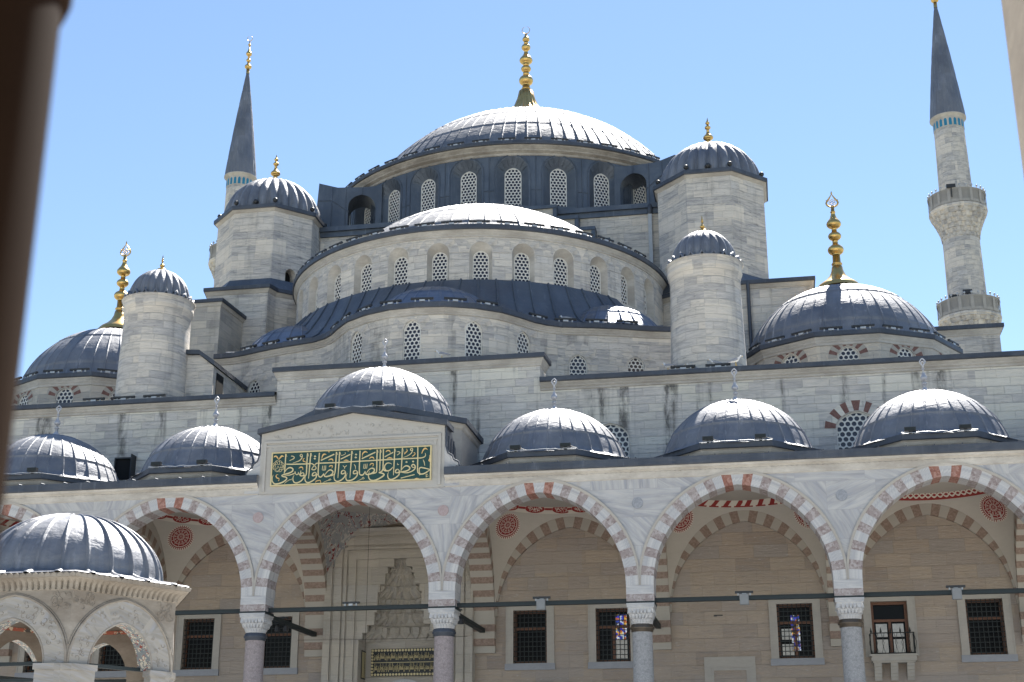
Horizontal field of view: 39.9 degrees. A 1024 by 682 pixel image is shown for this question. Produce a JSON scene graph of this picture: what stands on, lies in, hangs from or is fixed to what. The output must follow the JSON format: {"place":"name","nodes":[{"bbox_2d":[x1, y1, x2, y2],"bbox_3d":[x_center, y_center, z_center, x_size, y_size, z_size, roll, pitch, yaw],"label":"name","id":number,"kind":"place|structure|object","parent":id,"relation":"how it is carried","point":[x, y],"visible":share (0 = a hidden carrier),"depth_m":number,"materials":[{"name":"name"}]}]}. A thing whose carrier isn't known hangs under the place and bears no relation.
{"place":"outdoors","nodes":[
{"label":"outdoors","id":0,"kind":"place"},
{"bbox_2d":[172,614,221,675],"bbox_3d":[-12.664,12.245,57.115,1.960,2.610,0.440,-3,-19,10],"label":"window","id":1,"kind":"structure","parent":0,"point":[202,639],"depth_m":57.12,"materials":[{"name":"stone"}]},
{"bbox_2d":[263,612,299,674],"bbox_3d":[-9.421,12.052,56.539,1.960,2.610,0.440,-3,-19,10],"label":"window","id":2,"kind":"structure","parent":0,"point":[281,648],"depth_m":56.49,"materials":[{"name":"stone"}]},
{"bbox_2d":[19,0,1023,379],"label":"sky","id":3,"kind":"structure","parent":0,"point":[823,97],"materials":[{"name":"blue"}]},
{"bbox_2d":[727,355,742,362],"bbox_3d":[8.347,0.743,52.805,0.636,0.383,0.180,-7,-20,21],"label":"gull","id":4,"kind":"object","parent":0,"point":[734,360],"visible":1,"depth_m":52.75,"materials":[{"name":"white"}]},
{"bbox_2d":[1001,0,1023,175],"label":"gate pier","id":5,"kind":"structure","parent":0,"point":[1013,13],"depth_m":7.75,"materials":[{"name":"stone"}]},
{"label":"courtyard paving","id":6,"kind":"structure","parent":0,"visible":0},
{"bbox_2d":[0,0,72,532],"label":"gate post","id":7,"kind":"object","parent":6,"relation":"on","point":[29,33],"visible":1,"depth_m":1.56,"materials":[{"name":"brown wood"}]},
{"bbox_2d":[0,513,190,681],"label":"fountain kiosk","id":8,"kind":"object","parent":6,"relation":"on","point":[77,591],"visible":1,"depth_m":28.22,"materials":[{"name":"stone"}]},
{"bbox_2d":[0,339,1023,681],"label":"arcade","id":9,"kind":"object","parent":6,"relation":"on","point":[318,497],"visible":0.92,"depth_m":51.16,"materials":[{"name":"white stone"}]},
{"bbox_2d":[14,645,33,677],"bbox_3d":[-19.426,12.647,58.318,1.960,2.610,0.440,-3,-19,10],"label":"window","id":10,"kind":"structure","parent":9,"relation":"in","point":[21,652],"depth_m":58.10,"materials":[{"name":"stone"}]},
{"bbox_2d":[27,467,40,473],"bbox_3d":[-18.050,4.905,53.388,0.614,0.220,0.172,-3,-19,10],"label":"floodlight","id":11,"kind":"object","parent":9,"relation":"on","point":[32,469],"visible":1,"depth_m":53.36,"materials":[{"name":"black metal"}]},
{"bbox_2d":[91,645,125,677],"bbox_3d":[-16.183,12.454,57.741,1.960,2.610,0.440,-3,-19,10],"label":"window","id":12,"kind":"structure","parent":9,"relation":"in","point":[110,656],"depth_m":57.57,"materials":[{"name":"stone"}]},
{"bbox_2d":[151,462,163,467],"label":"floodlight","id":13,"kind":"object","parent":9,"relation":"on","point":[155,464],"visible":1,"depth_m":52.48,"materials":[{"name":"black metal"}]},
{"bbox_2d":[158,464,211,466],"bbox_3d":[-12.322,4.634,52.308,2.503,0.066,0.026,-3,-19,10],"label":"lamp cable","id":14,"kind":"object","parent":9,"relation":"attached to","point":[183,465],"visible":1,"depth_m":52.27,"materials":[{"name":"silver rubber"}]},
{"bbox_2d":[196,459,212,465],"bbox_3d":[-11.366,4.508,52.199,0.614,0.220,0.172,-3,-19,10],"label":"floodlight","id":15,"kind":"object","parent":9,"relation":"on","point":[204,461],"visible":1,"depth_m":52.17,"materials":[{"name":"black metal"}]},
{"bbox_2d":[274,617,288,631],"bbox_3d":[-8.516,10.479,52.198,0.529,0.530,0.220,-3,-19,10],"label":"twin spotlight","id":16,"kind":"object","parent":9,"relation":"attached to","point":[277,628],"visible":0.95,"depth_m":52.10,"materials":[{"name":"black metal"}]},
{"bbox_2d":[325,403,335,408],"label":"floodlight","id":17,"kind":"object","parent":9,"relation":"on","point":[327,405],"visible":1,"depth_m":51.47,"materials":[{"name":"black metal"}]},
{"bbox_2d":[342,601,359,605],"bbox_3d":[-5.623,9.246,49.250,0.600,0.280,0.120,-3,-19,10],"label":"tie light","id":18,"kind":"object","parent":9,"relation":"attached to","point":[352,603],"visible":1,"depth_m":49.22,"materials":[{"name":"silver metal"}]},
{"bbox_2d":[315,404,394,408],"bbox_3d":[-5.724,2.389,51.268,3.002,0.071,0.026,-3,-19,10],"label":"lamp cable","id":19,"kind":"object","parent":9,"relation":"attached to","point":[356,406],"visible":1,"depth_m":51.23,"materials":[{"name":"silver rubber"}]},
{"bbox_2d":[364,511,369,672],"bbox_3d":[-5.439,9.685,52.825,0.015,8.900,0.015,-3,-19,10],"label":"hanging wire","id":20,"kind":"object","parent":9,"relation":"hanging from","point":[366,601],"visible":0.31,"depth_m":53.04,"materials":[{"name":"black metal"}]},
{"bbox_2d":[372,401,388,405],"bbox_3d":[-4.759,2.292,51.190,0.614,0.220,0.172,-3,-19,10],"label":"floodlight","id":21,"kind":"object","parent":9,"relation":"on","point":[377,402],"visible":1,"depth_m":51.14,"materials":[{"name":"black metal"}]},
{"bbox_2d":[351,636,466,639],"bbox_3d":[-4.899,11.175,52.965,6.600,0.045,0.015,-3,-19,10],"label":"level wire","id":22,"kind":"object","parent":9,"relation":"attached to","point":[404,638],"visible":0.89,"depth_m":52.80,"materials":[{"name":"black metal"}]},
{"bbox_2d":[458,609,463,623],"bbox_3d":[-1.980,9.830,50.265,0.529,0.530,0.220,-3,-19,10],"label":"twin spotlight","id":23,"kind":"object","parent":9,"relation":"attached to","point":[460,621],"visible":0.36,"depth_m":50.11,"materials":[{"name":"black metal"}]},
{"bbox_2d":[510,445,525,451],"bbox_3d":[0.232,3.818,50.137,0.614,0.220,0.172,-3,-19,10],"label":"floodlight","id":24,"kind":"object","parent":9,"relation":"on","point":[515,447],"visible":1,"depth_m":50.11,"materials":[{"name":"black metal"}]},
{"bbox_2d":[505,605,554,670],"bbox_3d":[0.723,11.450,54.735,1.960,2.610,0.440,-3,-19,10],"label":"window","id":25,"kind":"structure","parent":9,"relation":"in","point":[533,630],"depth_m":54.73,"materials":[{"name":"stone"}]},
{"bbox_2d":[533,596,550,609],"bbox_3d":[0.995,8.915,47.960,0.600,0.470,0.292,-3,-19,10],"label":"tie light","id":26,"kind":"object","parent":9,"relation":"attached to","point":[540,602],"visible":1,"depth_m":47.84,"materials":[{"name":"silver metal"}]},
{"bbox_2d":[507,447,576,451],"bbox_3d":[1.043,3.841,49.931,2.504,0.068,0.026,-3,-19,10],"label":"lamp cable","id":27,"kind":"object","parent":9,"relation":"attached to","point":[537,449],"visible":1,"depth_m":49.96,"materials":[{"name":"silver rubber"}]},
{"bbox_2d":[560,443,572,448],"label":"floodlight","id":28,"kind":"object","parent":9,"relation":"on","point":[565,445],"visible":1,"depth_m":49.78,"materials":[{"name":"black metal"}]},
{"bbox_2d":[588,604,632,668],"bbox_3d":[3.897,11.261,54.170,1.960,2.610,0.440,-3,-19,10],"label":"window","id":29,"kind":"structure","parent":9,"relation":"in","point":[614,640],"depth_m":54.22,"materials":[{"name":"stone"}]},
{"bbox_2d":[702,436,717,442],"bbox_3d":[6.915,3.421,48.948,0.614,0.220,0.172,-3,-19,10],"label":"floodlight","id":30,"kind":"object","parent":9,"relation":"on","point":[707,438],"visible":1,"depth_m":48.92,"materials":[{"name":"black metal"}]},
{"bbox_2d":[699,439,771,442],"bbox_3d":[7.727,3.448,48.741,2.503,0.074,0.026,-3,-19,10],"label":"lamp cable","id":31,"kind":"object","parent":9,"relation":"attached to","point":[735,440],"visible":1,"depth_m":48.74,"materials":[{"name":"silver rubber"}]},
{"bbox_2d":[735,591,752,604],"bbox_3d":[7.698,8.517,46.768,0.600,0.470,0.292,-3,-19,10],"label":"tie light","id":32,"kind":"object","parent":9,"relation":"attached to","point":[743,597],"visible":1,"depth_m":46.64,"materials":[{"name":"silver metal"}]},
{"bbox_2d":[755,433,772,440],"bbox_3d":[8.685,3.316,48.634,0.614,0.220,0.172,-3,-19,10],"label":"floodlight","id":33,"kind":"object","parent":9,"relation":"on","point":[760,436],"visible":1,"depth_m":48.60,"materials":[{"name":"black metal"}]},
{"bbox_2d":[768,599,824,665],"bbox_3d":[10.650,10.860,52.970,1.960,2.610,0.440,-3,-19,10],"label":"window","id":34,"kind":"structure","parent":9,"relation":"in","point":[793,637],"depth_m":52.97,"materials":[{"name":"stone"}]},
{"bbox_2d":[863,596,919,680],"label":"window","id":35,"kind":"structure","parent":9,"relation":"in","point":[887,634],"depth_m":52.34,"materials":[{"name":"stone"}]},
{"bbox_2d":[904,427,917,433],"bbox_3d":[13.599,3.024,47.760,0.614,0.220,0.172,-3,-19,10],"label":"floodlight","id":36,"kind":"object","parent":9,"relation":"on","point":[909,429],"visible":1,"depth_m":47.73,"materials":[{"name":"black metal"}]},
{"bbox_2d":[901,429,976,432],"bbox_3d":[14.411,3.050,47.553,2.502,0.076,0.026,-3,-19,10],"label":"lamp cable","id":37,"kind":"object","parent":9,"relation":"attached to","point":[936,431],"visible":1,"depth_m":47.58,"materials":[{"name":"silver rubber"}]},
{"bbox_2d":[946,585,964,599],"bbox_3d":[14.362,8.121,45.583,0.600,0.470,0.292,-3,-19,10],"label":"tie light","id":38,"kind":"object","parent":9,"relation":"attached to","point":[956,592],"visible":1,"depth_m":45.47,"materials":[{"name":"silver metal"}]},
{"bbox_2d":[959,424,977,429],"bbox_3d":[15.368,2.919,47.445,0.614,0.220,0.172,-3,-19,10],"label":"floodlight","id":39,"kind":"object","parent":9,"relation":"on","point":[964,426],"visible":1,"depth_m":47.42,"materials":[{"name":"black metal"}]},
{"bbox_2d":[957,594,1017,661],"bbox_3d":[17.382,10.460,51.772,1.960,2.610,0.440,-3,-19,10],"label":"window","id":40,"kind":"structure","parent":9,"relation":"in","point":[981,623],"depth_m":51.77,"materials":[{"name":"stone"}]},
{"label":"ground","id":41,"kind":"structure","parent":0,"visible":0},
{"bbox_2d":[208,37,256,278],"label":"minaret","id":42,"kind":"object","parent":41,"relation":"on","point":[240,171],"visible":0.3,"depth_m":127.43,"materials":[{"name":"metal"}]},
{"bbox_2d":[0,27,1023,681],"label":"mosque","id":43,"kind":"structure","parent":41,"relation":"on","point":[696,285],"depth_m":62.85,"materials":[{"name":"beige stone"}]},
{"bbox_2d":[25,371,37,376],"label":"light bar","id":44,"kind":"object","parent":43,"relation":"attached to","point":[31,374],"visible":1,"depth_m":69.18,"materials":[{"name":"silver metal"}]},
{"bbox_2d":[43,369,62,373],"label":"light bar","id":45,"kind":"object","parent":43,"relation":"attached to","point":[54,371],"visible":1,"depth_m":68.71,"materials":[{"name":"silver metal"}]},
{"bbox_2d":[69,368,89,371],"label":"light bar","id":46,"kind":"object","parent":43,"relation":"attached to","point":[78,369],"visible":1,"depth_m":68.48,"materials":[{"name":"silver metal"}]},
{"bbox_2d":[83,397,104,401],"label":"light bar","id":47,"kind":"object","parent":43,"relation":"attached to","point":[94,399],"visible":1,"depth_m":61.24,"materials":[{"name":"silver metal"}]},
{"bbox_2d":[97,368,117,373],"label":"light bar","id":48,"kind":"object","parent":43,"relation":"attached to","point":[106,370],"visible":0.89,"depth_m":68.61,"materials":[{"name":"silver metal"}]},
{"bbox_2d":[113,396,134,399],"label":"light bar","id":49,"kind":"object","parent":43,"relation":"attached to","point":[122,397],"visible":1,"depth_m":61.01,"materials":[{"name":"silver metal"}]},
{"bbox_2d":[143,394,165,397],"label":"light bar","id":50,"kind":"object","parent":43,"relation":"attached to","point":[154,395],"visible":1,"depth_m":60.77,"materials":[{"name":"silver metal"}]},
{"bbox_2d":[240,344,256,350],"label":"light bar","id":51,"kind":"object","parent":43,"relation":"attached to","point":[248,347],"visible":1,"depth_m":67.67,"materials":[{"name":"silver metal"}]},
{"bbox_2d":[262,339,279,345],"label":"light bar","id":52,"kind":"object","parent":43,"relation":"attached to","point":[272,342],"visible":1,"depth_m":66.92,"materials":[{"name":"silver metal"}]},
{"bbox_2d":[286,335,304,340],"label":"light bar","id":53,"kind":"object","parent":43,"relation":"attached to","point":[296,337],"visible":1,"depth_m":66.33,"materials":[{"name":"silver metal"}]},
{"bbox_2d":[315,249,326,255],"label":"light bar","id":54,"kind":"object","parent":43,"relation":"attached to","point":[320,252],"visible":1,"depth_m":70.17,"materials":[{"name":"silver metal"}]},
{"bbox_2d":[329,241,342,248],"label":"light bar","id":55,"kind":"object","parent":43,"relation":"attached to","point":[336,244],"visible":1,"depth_m":69.23,"materials":[{"name":"silver metal"}]},
{"bbox_2d":[340,312,350,319],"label":"light bar","id":56,"kind":"object","parent":43,"relation":"attached to","point":[345,315],"visible":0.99,"depth_m":63.41,"materials":[{"name":"silver metal"}]},
{"bbox_2d":[346,235,361,241],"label":"light bar","id":57,"kind":"object","parent":43,"relation":"attached to","point":[354,238],"visible":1,"depth_m":68.44,"materials":[{"name":"silver metal"}]},
{"bbox_2d":[357,304,372,311],"bbox_3d":[-6.534,-1.409,62.488,0.200,0.230,1.000,17,-25,-41],"label":"light bar","id":58,"kind":"object","parent":43,"relation":"attached to","point":[365,307],"visible":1,"depth_m":62.38,"materials":[{"name":"silver metal"}]},
{"bbox_2d":[366,229,384,235],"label":"light bar","id":59,"kind":"object","parent":43,"relation":"attached to","point":[375,232],"visible":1,"depth_m":67.76,"materials":[{"name":"silver metal"}]},
{"bbox_2d":[380,299,401,305],"bbox_3d":[-5.311,-1.658,61.750,1.000,0.230,0.200,-5,-19,16],"label":"light bar","id":60,"kind":"object","parent":43,"relation":"attached to","point":[390,301],"visible":1,"depth_m":61.71,"materials":[{"name":"silver metal"}]},
{"bbox_2d":[384,157,397,163],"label":"light bar","id":61,"kind":"object","parent":43,"relation":"attached to","point":[391,160],"visible":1,"depth_m":82.85,"materials":[{"name":"silver metal"}]},
{"bbox_2d":[389,225,408,230],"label":"light bar","id":62,"kind":"object","parent":43,"relation":"attached to","point":[399,227],"visible":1,"depth_m":67.21,"materials":[{"name":"silver metal"}]},
{"bbox_2d":[403,151,417,156],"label":"light bar","id":63,"kind":"object","parent":43,"relation":"attached to","point":[409,154],"visible":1,"depth_m":82.02,"materials":[{"name":"silver metal"}]},
{"bbox_2d":[411,297,433,301],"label":"light bar","id":64,"kind":"object","parent":43,"relation":"attached to","point":[421,299],"visible":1,"depth_m":61.37,"materials":[{"name":"silver metal"}]},
{"bbox_2d":[414,222,434,226],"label":"light bar","id":65,"kind":"object","parent":43,"relation":"attached to","point":[425,224],"visible":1,"depth_m":66.83,"materials":[{"name":"silver metal"}]},
{"bbox_2d":[424,146,439,150],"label":"light bar","id":66,"kind":"object","parent":43,"relation":"attached to","point":[431,148],"visible":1,"depth_m":81.32,"materials":[{"name":"silver metal"}]},
{"bbox_2d":[435,350,450,357],"bbox_3d":[-2.903,0.568,59.114,0.707,0.426,0.200,-3,-19,10],"label":"gull","id":67,"kind":"object","parent":43,"relation":"on","point":[443,354],"visible":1,"depth_m":59.05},
{"bbox_2d":[441,220,461,224],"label":"light bar","id":68,"kind":"object","parent":43,"relation":"attached to","point":[451,222],"visible":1,"depth_m":66.60,"materials":[{"name":"silver metal"}]},
{"bbox_2d":[444,297,466,301],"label":"light bar","id":69,"kind":"object","parent":43,"relation":"attached to","point":[454,299],"visible":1,"depth_m":61.38,"materials":[{"name":"silver metal"}]},
{"bbox_2d":[447,141,463,145],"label":"light bar","id":70,"kind":"object","parent":43,"relation":"attached to","point":[456,143],"visible":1,"depth_m":80.77,"materials":[{"name":"silver metal"}]},
{"bbox_2d":[469,220,489,223],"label":"light bar","id":71,"kind":"object","parent":43,"relation":"attached to","point":[479,221],"visible":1,"depth_m":66.53,"materials":[{"name":"silver metal"}]},
{"bbox_2d":[472,139,489,142],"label":"light bar","id":72,"kind":"object","parent":43,"relation":"attached to","point":[480,140],"visible":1,"depth_m":80.38,"materials":[{"name":"silver metal"}]},
{"bbox_2d":[476,299,497,305],"bbox_3d":[-1.081,-1.637,61.801,1.000,0.230,0.200,8,-20,-23],"label":"light bar","id":73,"kind":"object","parent":43,"relation":"attached to","point":[485,302],"visible":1,"depth_m":61.75,"materials":[{"name":"silver metal"}]},
{"bbox_2d":[498,137,515,139],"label":"light bar","id":74,"kind":"object","parent":43,"relation":"attached to","point":[508,138],"visible":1,"depth_m":80.17,"materials":[{"name":"silver metal"}]},
{"bbox_2d":[497,220,517,224],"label":"light bar","id":75,"kind":"object","parent":43,"relation":"attached to","point":[508,222],"visible":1,"depth_m":66.61,"materials":[{"name":"silver metal"}]},
{"bbox_2d":[524,137,541,139],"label":"light bar","id":76,"kind":"object","parent":43,"relation":"attached to","point":[532,138],"visible":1,"depth_m":80.11,"materials":[{"name":"silver metal"}]},
{"bbox_2d":[524,222,544,226],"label":"light bar","id":77,"kind":"object","parent":43,"relation":"attached to","point":[534,224],"visible":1,"depth_m":66.85,"materials":[{"name":"silver metal"}]},
{"bbox_2d":[529,312,547,318],"bbox_3d":[1.181,-1.087,63.424,1.000,0.230,0.200,12,-22,-32],"label":"light bar","id":78,"kind":"object","parent":43,"relation":"attached to","point":[538,315],"visible":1,"depth_m":63.37,"materials":[{"name":"silver metal"}]},
{"bbox_2d":[551,137,567,140],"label":"light bar","id":79,"kind":"object","parent":43,"relation":"attached to","point":[560,139],"visible":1,"depth_m":80.23,"materials":[{"name":"silver metal"}]},
{"bbox_2d":[550,225,569,230],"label":"light bar","id":80,"kind":"object","parent":43,"relation":"attached to","point":[560,228],"visible":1,"depth_m":67.27,"materials":[{"name":"silver metal"}]},
{"bbox_2d":[555,318,576,321],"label":"light bar","id":81,"kind":"object","parent":43,"relation":"attached to","point":[567,319],"visible":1,"depth_m":63.88,"materials":[{"name":"silver metal"}]},
{"bbox_2d":[575,230,593,235],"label":"light bar","id":82,"kind":"object","parent":43,"relation":"attached to","point":[584,233],"visible":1,"depth_m":67.82,"materials":[{"name":"silver metal"}]},
{"bbox_2d":[576,139,593,143],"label":"light bar","id":83,"kind":"object","parent":43,"relation":"attached to","point":[584,141],"visible":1,"depth_m":80.50,"materials":[{"name":"silver metal"}]},
{"bbox_2d":[585,318,607,322],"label":"light bar","id":84,"kind":"object","parent":43,"relation":"attached to","point":[597,320],"visible":1,"depth_m":63.98,"materials":[{"name":"silver metal"}]},
{"bbox_2d":[597,235,613,242],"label":"light bar","id":85,"kind":"object","parent":43,"relation":"attached to","point":[606,239],"visible":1,"depth_m":68.51,"materials":[{"name":"silver metal"}]},
{"bbox_2d":[601,143,617,147],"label":"light bar","id":86,"kind":"object","parent":43,"relation":"attached to","point":[610,145],"visible":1,"depth_m":80.95,"materials":[{"name":"silver metal"}]},
{"bbox_2d":[617,242,631,249],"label":"light bar","id":87,"kind":"object","parent":43,"relation":"attached to","point":[624,245],"visible":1,"depth_m":69.33,"materials":[{"name":"silver metal"}]},
{"bbox_2d":[616,320,637,324],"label":"light bar","id":88,"kind":"object","parent":43,"relation":"attached to","point":[628,321],"visible":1,"depth_m":64.17,"materials":[{"name":"silver metal"}]},
{"bbox_2d":[625,147,639,152],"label":"light bar","id":89,"kind":"object","parent":43,"relation":"attached to","point":[632,150],"visible":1,"depth_m":81.55,"materials":[{"name":"silver metal"}]},
{"bbox_2d":[634,250,645,257],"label":"light bar","id":90,"kind":"object","parent":43,"relation":"attached to","point":[639,253],"visible":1,"depth_m":70.25,"materials":[{"name":"silver metal"}]},
{"bbox_2d":[646,153,659,158],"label":"light bar","id":91,"kind":"object","parent":43,"relation":"attached to","point":[652,156],"visible":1,"depth_m":82.28,"materials":[{"name":"silver metal"}]},
{"bbox_2d":[663,363,674,369],"bbox_3d":[6.338,1.020,57.061,0.200,0.426,0.707,17,-25,-41],"label":"gull","id":92,"kind":"object","parent":43,"relation":"on","point":[667,366],"visible":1,"depth_m":57.00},
{"bbox_2d":[670,365,695,368],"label":"light bar","id":93,"kind":"object","parent":43,"relation":"attached to","point":[683,366],"visible":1,"depth_m":56.80,"materials":[{"name":"silver metal"}]},
{"bbox_2d":[705,363,730,366],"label":"light bar","id":94,"kind":"object","parent":43,"relation":"attached to","point":[718,364],"visible":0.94,"depth_m":56.56,"materials":[{"name":"silver metal"}]},
{"bbox_2d":[748,342,760,350],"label":"light bar","id":95,"kind":"object","parent":43,"relation":"attached to","point":[754,346],"visible":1,"depth_m":65.03,"materials":[{"name":"silver metal"}]},
{"bbox_2d":[765,335,784,342],"bbox_3d":[11.941,-0.032,64.085,1.000,0.230,0.200,-16,-24,39],"label":"light bar","id":96,"kind":"object","parent":43,"relation":"attached to","point":[774,339],"visible":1,"depth_m":64.04,"materials":[{"name":"silver metal"}]},
{"bbox_2d":[791,329,811,335],"bbox_3d":[12.974,-0.326,63.212,1.000,0.230,0.200,-16,-24,39],"label":"light bar","id":97,"kind":"object","parent":43,"relation":"attached to","point":[801,332],"visible":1,"depth_m":63.17,"materials":[{"name":"silver metal"}]},
{"bbox_2d":[819,326,842,330],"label":"light bar","id":98,"kind":"object","parent":43,"relation":"attached to","point":[831,328],"visible":1,"depth_m":62.61,"materials":[{"name":"silver metal"}]},
{"bbox_2d":[851,324,874,328],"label":"light bar","id":99,"kind":"object","parent":43,"relation":"attached to","point":[864,326],"visible":1,"depth_m":62.35,"materials":[{"name":"silver metal"}]},
{"bbox_2d":[882,324,902,329],"bbox_3d":[16.860,-0.574,62.472,1.000,0.230,0.200,6,-20,-17],"label":"light bar","id":100,"kind":"object","parent":43,"relation":"attached to","point":[892,326],"visible":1,"depth_m":62.42,"materials":[{"name":"silver metal"}]},
{"bbox_2d":[909,327,929,332],"bbox_3d":[18.174,-0.434,62.883,1.000,0.230,0.200,6,-20,-17],"label":"light bar","id":101,"kind":"object","parent":43,"relation":"attached to","point":[919,330],"visible":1,"depth_m":62.84,"materials":[{"name":"silver metal"}]},
{"bbox_2d":[934,331,945,338],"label":"light bar","id":102,"kind":"object","parent":43,"relation":"attached to","point":[939,335],"visible":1,"depth_m":63.50,"materials":[{"name":"silver metal"}]},
{"bbox_2d":[947,339,958,345],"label":"light bar","id":103,"kind":"object","parent":43,"relation":"attached to","point":[952,342],"visible":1,"depth_m":64.44,"materials":[{"name":"silver metal"}]},
{"bbox_2d":[927,0,1001,325],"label":"minaret","id":104,"kind":"object","parent":41,"relation":"on","point":[957,218],"visible":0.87,"depth_m":112.65,"materials":[{"name":"stone"}]},
{"bbox_2d":[946,183,955,196],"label":"balcony floodlight","id":105,"kind":"object","parent":104,"relation":"attached to","point":[950,185],"visible":1,"depth_m":112.55,"materials":[{"name":"grey metal"}]},
{"bbox_2d":[962,289,971,294],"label":"balcony floodlight","id":106,"kind":"object","parent":104,"relation":"attached to","point":[967,291],"visible":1,"depth_m":109.71,"materials":[{"name":"grey metal"}]}
]}

